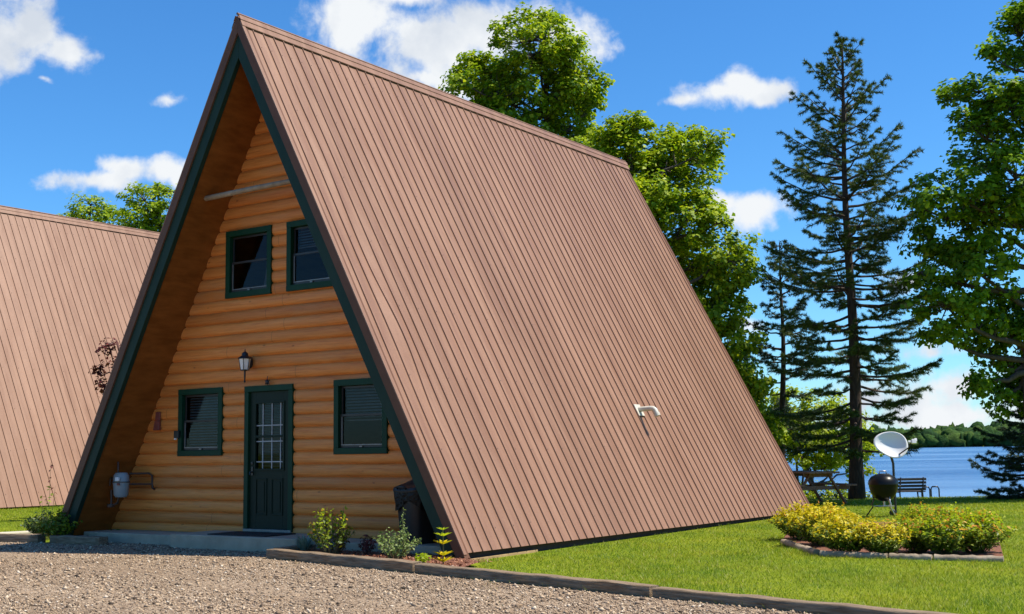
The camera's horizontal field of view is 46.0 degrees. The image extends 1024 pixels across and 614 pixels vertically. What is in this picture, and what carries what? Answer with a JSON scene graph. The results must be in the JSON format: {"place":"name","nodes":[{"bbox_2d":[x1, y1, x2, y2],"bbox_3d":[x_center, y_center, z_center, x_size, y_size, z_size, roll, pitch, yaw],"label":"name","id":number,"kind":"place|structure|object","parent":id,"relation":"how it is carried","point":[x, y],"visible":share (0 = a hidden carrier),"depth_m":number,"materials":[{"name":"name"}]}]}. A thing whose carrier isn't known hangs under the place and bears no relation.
{"place":"outdoors","nodes":[
{"label":"outdoors","id":0,"kind":"place"},
{"bbox_2d":[331,532,349,553],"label":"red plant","id":1,"kind":"object","parent":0,"point":[340,544],"visible":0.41,"depth_m":15.47,"materials":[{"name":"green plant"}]},
{"bbox_2d":[0,541,811,613],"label":"gravel drive","id":2,"kind":"structure","parent":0,"point":[371,604],"depth_m":11.90,"materials":[{"name":"beige gravel"}]},
{"bbox_2d":[0,445,1023,613],"bbox_3d":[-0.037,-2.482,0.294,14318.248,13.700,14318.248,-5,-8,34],"label":"lawn ground","id":3,"kind":"structure","parent":0,"point":[713,571],"depth_m":13.60,"materials":[{"name":"green plant"}]},
{"bbox_2d":[0,531,32,533],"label":"lawn edging","id":4,"kind":"object","parent":3,"relation":"on","point":[19,532],"visible":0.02,"depth_m":20.48,"materials":[{"name":"concrete"}]},
{"bbox_2d":[0,533,45,542],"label":"edging timber","id":5,"kind":"object","parent":3,"relation":"on","point":[32,538],"visible":0.57,"depth_m":18.92,"materials":[{"name":"grey wood"}]},
{"bbox_2d":[20,508,51,533],"bbox_3d":[-7.725,3.535,19.777,0.674,0.463,0.710,-5,-8,34],"label":"dark shrub","id":6,"kind":"object","parent":3,"relation":"on","point":[34,529],"visible":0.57,"depth_m":19.62,"materials":[{"name":"green plant"}]},
{"bbox_2d":[39,465,57,538],"bbox_3d":[-7.432,3.096,19.297,0.257,1.217,0.202,-1,-7,-2],"label":"tall weed","id":7,"kind":"object","parent":3,"relation":"on","point":[51,494],"visible":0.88,"depth_m":19.31,"materials":[{"name":"green plant"}]},
{"bbox_2d":[36,509,82,537],"bbox_3d":[-7.098,3.413,18.918,0.688,0.495,0.684,-1,-7,0],"label":"leafy weed","id":8,"kind":"object","parent":3,"relation":"on","point":[58,525],"visible":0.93,"depth_m":18.78,"materials":[{"name":"green plant"}]},
{"bbox_2d":[50,534,107,544],"bbox_3d":[-6.637,3.589,18.449,1.171,0.180,0.181,-5,-8,32],"label":"edging timber","id":9,"kind":"object","parent":3,"relation":"on","point":[78,540],"visible":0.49,"depth_m":18.33,"materials":[{"name":"grey wood"}]},
{"bbox_2d":[0,205,159,508],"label":"frame cabin","id":10,"kind":"object","parent":3,"relation":"on","point":[70,287],"visible":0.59,"depth_m":30.80,"materials":[{"name":"brown metal"}]},
{"bbox_2d":[56,192,121,224],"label":"maple tree","id":11,"kind":"object","parent":3,"relation":"on","point":[104,214],"visible":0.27,"depth_m":47.04,"materials":[{"name":"green plant"}]},
{"bbox_2d":[88,337,119,396],"bbox_3d":[-7.690,2.452,23.705,1.865,3.721,0.977,-4,-8,26],"label":"red maple","id":12,"kind":"object","parent":3,"relation":"on","point":[100,367],"visible":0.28,"depth_m":23.84,"materials":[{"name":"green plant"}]},
{"bbox_2d":[111,181,175,232],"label":"maple tree","id":13,"kind":"object","parent":3,"relation":"on","point":[152,217],"visible":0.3,"depth_m":43.89,"materials":[{"name":"green plant"}]},
{"bbox_2d":[84,529,451,555],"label":"porch slab","id":14,"kind":"structure","parent":3,"relation":"on","point":[139,536],"depth_m":18.19,"materials":[{"name":"concrete"}]},
{"bbox_2d":[170,530,335,551],"bbox_3d":[-3.682,3.410,17.137,2.540,0.352,0.850,-5,-8,34],"label":"door step","id":15,"kind":"object","parent":14,"relation":"on","point":[200,540],"depth_m":16.83,"materials":[{"name":"concrete"}]},
{"bbox_2d":[207,531,295,536],"bbox_3d":[-3.699,3.221,17.103,1.180,0.015,0.580,-5,-8,34],"label":"door mat","id":16,"kind":"object","parent":15,"relation":"on","point":[253,534],"depth_m":17.00,"materials":[{"name":"black rubber"}]},
{"bbox_2d":[393,479,434,543],"bbox_3d":[-1.238,2.631,15.703,0.556,0.875,0.556,6,-9,-43],"label":"rubbish bin","id":17,"kind":"object","parent":14,"relation":"on","point":[414,515],"visible":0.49,"depth_m":15.52,"materials":[{"name":"grey plastic"}]},
{"bbox_2d":[273,544,315,550],"bbox_3d":[-2.847,3.201,15.819,0.162,0.139,0.684,-5,-8,28],"label":"edging timber","id":18,"kind":"object","parent":3,"relation":"on","point":[295,547],"visible":0.28,"depth_m":15.72,"materials":[{"name":"wood"}]},
{"bbox_2d":[266,549,421,572],"bbox_3d":[-2.068,3.025,14.378,0.151,0.149,2.986,5,-9,-43],"label":"edging timber","id":19,"kind":"object","parent":3,"relation":"on","point":[385,564],"visible":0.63,"depth_m":14.18,"materials":[{"name":"grey wood"}]},
{"bbox_2d":[309,548,498,566],"bbox_3d":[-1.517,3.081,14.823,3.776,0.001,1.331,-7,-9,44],"label":"bark mulch","id":20,"kind":"object","parent":3,"relation":"on","point":[445,556],"visible":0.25,"depth_m":14.60,"materials":[{"name":"brown wood"}]},
{"bbox_2d":[292,535,316,550],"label":"blue grass tuft","id":21,"kind":"object","parent":20,"relation":"on","point":[304,544],"visible":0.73,"depth_m":15.70,"materials":[{"name":"teal plant"}]},
{"bbox_2d":[307,505,356,553],"bbox_3d":[-2.303,2.841,15.303,0.610,0.626,0.611,-5,-8,34],"label":"garden shrub","id":22,"kind":"object","parent":20,"relation":"on","point":[325,540],"visible":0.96,"depth_m":15.23,"materials":[{"name":"green plant"}]},
{"bbox_2d":[359,534,376,553],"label":"red plant","id":23,"kind":"object","parent":20,"relation":"on","point":[365,547],"visible":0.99,"depth_m":15.36,"materials":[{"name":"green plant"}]},
{"bbox_2d":[372,527,421,558],"bbox_3d":[-1.382,2.859,14.589,0.599,0.396,0.633,1,-7,-17],"label":"pale plant","id":24,"kind":"object","parent":20,"relation":"on","point":[396,548],"visible":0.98,"depth_m":14.51,"materials":[{"name":"green plant"}]},
{"bbox_2d":[400,508,406,557],"bbox_3d":[-1.315,2.740,14.560,0.097,0.617,0.201,0,-7,-9],"label":"flower spike","id":25,"kind":"object","parent":20,"relation":"on","point":[402,529],"visible":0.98,"depth_m":14.54,"materials":[{"name":"green plant"}]},
{"bbox_2d":[415,553,430,562],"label":"plant","id":26,"kind":"object","parent":20,"relation":"on","point":[422,557],"visible":0.91,"depth_m":13.91,"materials":[{"name":"green plant"}]},
{"bbox_2d":[432,527,453,563],"bbox_3d":[-0.787,2.726,13.726,0.259,0.432,0.251,-2,-7,11],"label":"lily plant","id":27,"kind":"object","parent":20,"relation":"on","point":[443,553],"visible":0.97,"depth_m":13.71,"materials":[{"name":"yellow plant"}]},
{"bbox_2d":[61,12,809,559],"bbox_3d":[-0.684,0.146,22.082,8.193,8.009,11.674,-5,-8,34],"label":"frame cabin","id":28,"kind":"object","parent":3,"relation":"on","point":[491,334],"visible":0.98,"depth_m":18.53,"materials":[{"name":"brown metal"}]},
{"bbox_2d":[107,462,154,506],"bbox_3d":[-6.042,2.796,19.000,0.759,0.713,0.352,-1,-7,1],"label":"gas meter","id":29,"kind":"object","parent":28,"relation":"attached to","point":[121,482],"visible":1,"depth_m":18.92,"materials":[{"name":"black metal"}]},
{"bbox_2d":[153,412,160,429],"bbox_3d":[-5.649,1.817,19.185,0.137,0.290,0.052,-5,-8,34],"label":"wall ornament","id":30,"kind":"object","parent":28,"relation":"attached to","point":[157,424],"depth_m":19.16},
{"bbox_2d":[174,431,179,439],"bbox_3d":[-5.243,2.007,18.861,0.110,0.140,0.045,-5,-8,34],"label":"sensor box","id":31,"kind":"object","parent":28,"relation":"attached to","point":[176,434],"visible":1,"depth_m":18.84,"materials":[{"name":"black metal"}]},
{"bbox_2d":[177,387,224,455],"bbox_3d":[-4.794,1.787,18.697,0.998,1.040,0.154,-5,-8,34],"label":"window","id":32,"kind":"structure","parent":28,"relation":"in","point":[183,395],"depth_m":18.75,"materials":[{"name":"green wood"}]},
{"bbox_2d":[238,350,252,382],"bbox_3d":[-3.961,0.879,17.960,0.237,0.505,0.288,-5,-8,34],"label":"wall lantern","id":33,"kind":"object","parent":28,"relation":"attached to","point":[245,362],"depth_m":17.88,"materials":[{"name":"black metal"}]},
{"bbox_2d":[225,225,273,298],"bbox_3d":[-3.985,-0.676,18.394,0.984,1.043,0.139,-5,-8,34],"label":"window","id":34,"kind":"structure","parent":28,"relation":"in","point":[230,293],"depth_m":18.39,"materials":[{"name":"green metal"}]},
{"bbox_2d":[249,390,287,529],"bbox_3d":[-3.575,2.251,17.764,0.824,2.015,0.144,-5,-8,34],"label":"door","id":35,"kind":"structure","parent":28,"relation":"in","point":[268,500],"depth_m":17.78,"materials":[{"name":"green wood"}]},
{"bbox_2d":[286,219,332,291],"bbox_3d":[-2.908,-0.779,17.669,0.972,1.043,0.154,-5,-8,34],"label":"window","id":36,"kind":"structure","parent":28,"relation":"in","point":[291,226],"depth_m":17.82,"materials":[{"name":"green metal"}]},
{"bbox_2d":[333,378,389,453],"bbox_3d":[-2.082,1.527,16.848,0.984,1.048,0.154,-5,-8,34],"label":"window","id":37,"kind":"structure","parent":28,"relation":"in","point":[339,385],"depth_m":16.93,"materials":[{"name":"green metal"}]},
{"bbox_2d":[438,1,614,149],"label":"maple tree","id":38,"kind":"object","parent":3,"relation":"on","point":[496,85],"visible":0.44,"depth_m":34.38,"materials":[{"name":"green plant"}]},
{"bbox_2d":[415,563,658,597],"bbox_3d":[0.132,2.735,12.063,0.150,0.150,3.350,5,-9,-43],"label":"edging timber","id":39,"kind":"object","parent":3,"relation":"on","point":[598,585],"visible":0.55,"depth_m":11.83,"materials":[{"name":"grey wood"}]},
{"bbox_2d":[585,109,791,444],"bbox_3d":[4.853,0.002,32.123,4.553,10.493,5.599,-5,-8,34],"label":"maple tree","id":40,"kind":"object","parent":3,"relation":"on","point":[655,168],"visible":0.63,"depth_m":31.49,"materials":[{"name":"green plant"}]},
{"bbox_2d":[735,341,751,370],"bbox_3d":[7.345,4.630,38.659,3.049,7.274,3.053,3,-8,-32],"label":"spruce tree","id":41,"kind":"object","parent":3,"relation":"on","point":[746,358],"visible":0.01,"depth_m":38.87,"materials":[{"name":"green plant"}]},
{"bbox_2d":[741,239,832,458],"bbox_3d":[7.351,1.876,33.169,2.527,7.614,2.605,3,-8,-29],"label":"spruce tree","id":42,"kind":"object","parent":3,"relation":"on","point":[764,356],"visible":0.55,"depth_m":33.19,"materials":[{"name":"green plant"}]},
{"bbox_2d":[780,539,819,554],"bbox_3d":[3.777,3.164,15.835,0.109,0.110,1.852,-1,-7,0],"label":"stone","id":43,"kind":"object","parent":3,"relation":"on","point":[798,546],"visible":0.57,"depth_m":15.67,"materials":[{"name":"grey stone"}]},
{"bbox_2d":[652,586,955,613],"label":"edging timber","id":44,"kind":"object","parent":3,"relation":"on","point":[767,602],"visible":0.75,"depth_m":9.87,"materials":[{"name":"grey wood"}]},
{"bbox_2d":[799,480,820,499],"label":"bank bush","id":45,"kind":"object","parent":3,"relation":"on","point":[808,493],"visible":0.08,"depth_m":34.01,"materials":[{"name":"green plant"}]},
{"bbox_2d":[805,480,839,499],"bbox_3d":[8.819,5.468,34.071,1.280,1.163,1.194,5,-9,-39],"label":"bank bush","id":46,"kind":"object","parent":3,"relation":"on","point":[827,495],"visible":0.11,"depth_m":34.01,"materials":[{"name":"green plant"}]},
{"bbox_2d":[766,383,882,499],"bbox_3d":[8.742,4.426,35.454,4.531,4.396,3.272,-2,-7,8],"label":"lakeside tree","id":47,"kind":"object","parent":3,"relation":"on","point":[819,459],"visible":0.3,"depth_m":35.18,"materials":[{"name":"green plant"}]},
{"bbox_2d":[792,470,856,503],"bbox_3d":[6.855,4.197,27.966,1.572,0.763,1.750,1,-7,-13],"label":"picnic table","id":48,"kind":"object","parent":3,"relation":"on","point":[813,486],"visible":0.59,"depth_m":27.47,"materials":[{"name":"brown wood"}]},
{"bbox_2d":[821,479,847,498],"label":"bank bush","id":49,"kind":"object","parent":3,"relation":"on","point":[838,496],"visible":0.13,"depth_m":33.94,"materials":[{"name":"green plant"}]},
{"bbox_2d":[758,30,947,498],"bbox_3d":[8.533,-1.021,30.419,4.601,11.779,4.826,-1,-7,5],"label":"pine tree","id":50,"kind":"object","parent":3,"relation":"on","point":[856,351],"visible":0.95,"depth_m":30.06,"materials":[{"name":"green plant"}]},
{"bbox_2d":[834,480,871,498],"bbox_3d":[9.659,5.447,34.075,1.209,1.180,1.280,-5,-8,34],"label":"bank bush","id":51,"kind":"object","parent":3,"relation":"on","point":[868,495],"visible":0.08,"depth_m":33.99,"materials":[{"name":"green plant"}]},
{"bbox_2d":[819,550,888,558],"bbox_3d":[4.126,3.007,14.550,0.824,0.109,0.111,-6,-8,35],"label":"stone","id":52,"kind":"object","parent":3,"relation":"on","point":[850,554],"visible":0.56,"depth_m":14.52,"materials":[{"name":"grey stone"}]},
{"bbox_2d":[867,471,900,515],"bbox_3d":[6.999,3.506,22.635,0.594,0.863,0.627,-7,-9,44],"label":"kettle grill","id":53,"kind":"object","parent":3,"relation":"on","point":[883,487],"visible":0.98,"depth_m":22.44,"materials":[{"name":"black metal"}]},
{"bbox_2d":[784,522,1002,555],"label":"bed soil","id":54,"kind":"structure","parent":3,"relation":"on","point":[997,552],"depth_m":15.17,"materials":[{"name":"brown soil"}]},
{"bbox_2d":[768,500,833,539],"bbox_3d":[4.175,3.053,17.282,0.961,0.568,1.026,-5,-8,34],"label":"golden spirea","id":55,"kind":"object","parent":54,"relation":"on","point":[780,521],"visible":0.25,"depth_m":17.25,"materials":[{"name":"yellow plant"}]},
{"bbox_2d":[784,502,859,545],"bbox_3d":[4.176,2.905,16.196,1.035,0.606,1.033,-4,-8,27],"label":"golden spirea","id":56,"kind":"object","parent":54,"relation":"on","point":[804,528],"visible":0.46,"depth_m":16.12,"materials":[{"name":"yellow plant"}]},
{"bbox_2d":[820,502,858,523],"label":"golden spirea","id":57,"kind":"object","parent":54,"relation":"on","point":[841,511],"visible":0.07,"depth_m":18.31,"materials":[{"name":"yellow plant"}]},
{"bbox_2d":[807,510,881,551],"bbox_3d":[4.136,2.796,14.985,0.913,0.540,0.975,-3,-7,19],"label":"golden spirea","id":58,"kind":"object","parent":54,"relation":"on","point":[839,536],"visible":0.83,"depth_m":14.85,"materials":[{"name":"yellow plant"}]},
{"bbox_2d":[851,516,914,554],"bbox_3d":[4.489,2.787,14.682,0.808,0.474,0.806,-2,-7,12],"label":"golden spirea","id":59,"kind":"object","parent":54,"relation":"on","point":[889,539],"visible":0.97,"depth_m":14.54,"materials":[{"name":"yellow plant"}]},
{"bbox_2d":[890,500,934,526],"bbox_3d":[5.991,3.109,17.774,0.832,0.519,0.795,2,-7,-25],"label":"golden spirea","id":60,"kind":"object","parent":54,"relation":"on","point":[911,513],"visible":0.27,"depth_m":17.70,"materials":[{"name":"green plant"}]},
{"bbox_2d":[894,513,937,552],"bbox_3d":[5.033,2.804,14.976,0.774,0.494,0.811,-1,-7,-3],"label":"golden spirea","id":61,"kind":"object","parent":54,"relation":"on","point":[914,545],"visible":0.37,"depth_m":14.88,"materials":[{"name":"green plant"}]},
{"bbox_2d":[904,504,986,554],"bbox_3d":[5.261,2.704,14.652,0.979,0.610,0.935,0,-7,-10],"label":"golden spirea","id":62,"kind":"object","parent":54,"relation":"on","point":[948,541],"visible":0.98,"depth_m":14.52,"materials":[{"name":"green plant"}]},
{"bbox_2d":[922,502,976,523],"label":"golden spirea","id":63,"kind":"object","parent":54,"relation":"on","point":[945,510],"visible":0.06,"depth_m":17.27,"materials":[{"name":"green plant"}]},
{"bbox_2d":[944,503,1017,552],"bbox_3d":[5.686,2.721,14.818,0.944,0.603,0.989,1,-7,-17],"label":"golden spirea","id":64,"kind":"object","parent":54,"relation":"on","point":[994,535],"visible":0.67,"depth_m":14.65,"materials":[{"name":"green plant"}]},
{"bbox_2d":[873,432,916,512],"bbox_3d":[7.524,3.229,23.499,0.823,1.596,0.288,-5,-8,29],"label":"satellite dish","id":65,"kind":"object","parent":3,"relation":"on","point":[891,445],"visible":0.99,"depth_m":23.63,"materials":[{"name":"light grey painted metal"},{"name":"dark metal"}]},
{"bbox_2d":[869,477,925,497],"bbox_3d":[11.697,5.595,36.525,1.600,0.872,0.600,-1,-7,-3],"label":"park bench","id":66,"kind":"object","parent":3,"relation":"on","point":[908,481],"visible":0.5,"depth_m":36.35,"materials":[{"name":"brown wood"}]},
{"bbox_2d":[889,553,932,559],"bbox_3d":[4.695,2.955,14.184,0.480,0.109,0.109,-5,-8,30],"label":"stone","id":67,"kind":"object","parent":3,"relation":"on","point":[913,556],"visible":0.62,"depth_m":14.14,"materials":[{"name":"grey stone"}]},
{"bbox_2d":[891,0,1023,421],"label":"shade tree","id":68,"kind":"object","parent":3,"relation":"on","point":[964,259],"visible":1,"depth_m":28.18,"materials":[{"name":"green plant"}]},
{"bbox_2d":[934,554,1003,561],"bbox_3d":[5.264,2.912,13.890,0.751,0.110,0.111,-4,-8,27],"label":"stone","id":69,"kind":"object","parent":3,"relation":"on","point":[952,557],"visible":0.6,"depth_m":13.86,"materials":[{"name":"grey stone"}]},
{"bbox_2d":[967,299,1023,499],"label":"spruce tree","id":70,"kind":"object","parent":3,"relation":"on","point":[1008,461],"visible":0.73,"depth_m":29.42,"materials":[{"name":"green plant"}]},
{"bbox_2d":[0,0,1023,429],"label":"sky","id":71,"kind":"structure","parent":0,"point":[100,98],"materials":[{"name":"blue"}]},
{"bbox_2d":[785,419,1023,448],"bbox_3d":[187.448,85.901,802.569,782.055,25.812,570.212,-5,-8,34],"label":"wood","id":72,"kind":"object","parent":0,"point":[959,435],"visible":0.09,"depth_m":768.71,"materials":[{"name":"green plant"}]},
{"bbox_2d":[786,446,1023,497],"bbox_3d":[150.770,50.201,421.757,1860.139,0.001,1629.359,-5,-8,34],"label":"lake water","id":73,"kind":"structure","parent":0,"point":[949,471],"depth_m":110.54,"materials":[{"name":"blue liquid"}]},
{"bbox_3d":[11.242,6.853,36.628,4.795,1.600,1.820,-1,-7,0],"label":"dock","id":74,"kind":"object","parent":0,"visible":0},
{"bbox_2d":[921,486,939,497],"bbox_3d":[12.601,6.132,36.198,0.624,1.490,0.224,-1,-7,0],"label":"dock ladder","id":75,"kind":"object","parent":74,"relation":"attached to","point":[930,492],"visible":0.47,"depth_m":36.18,"materials":[{"name":"black metal"}]}
]}

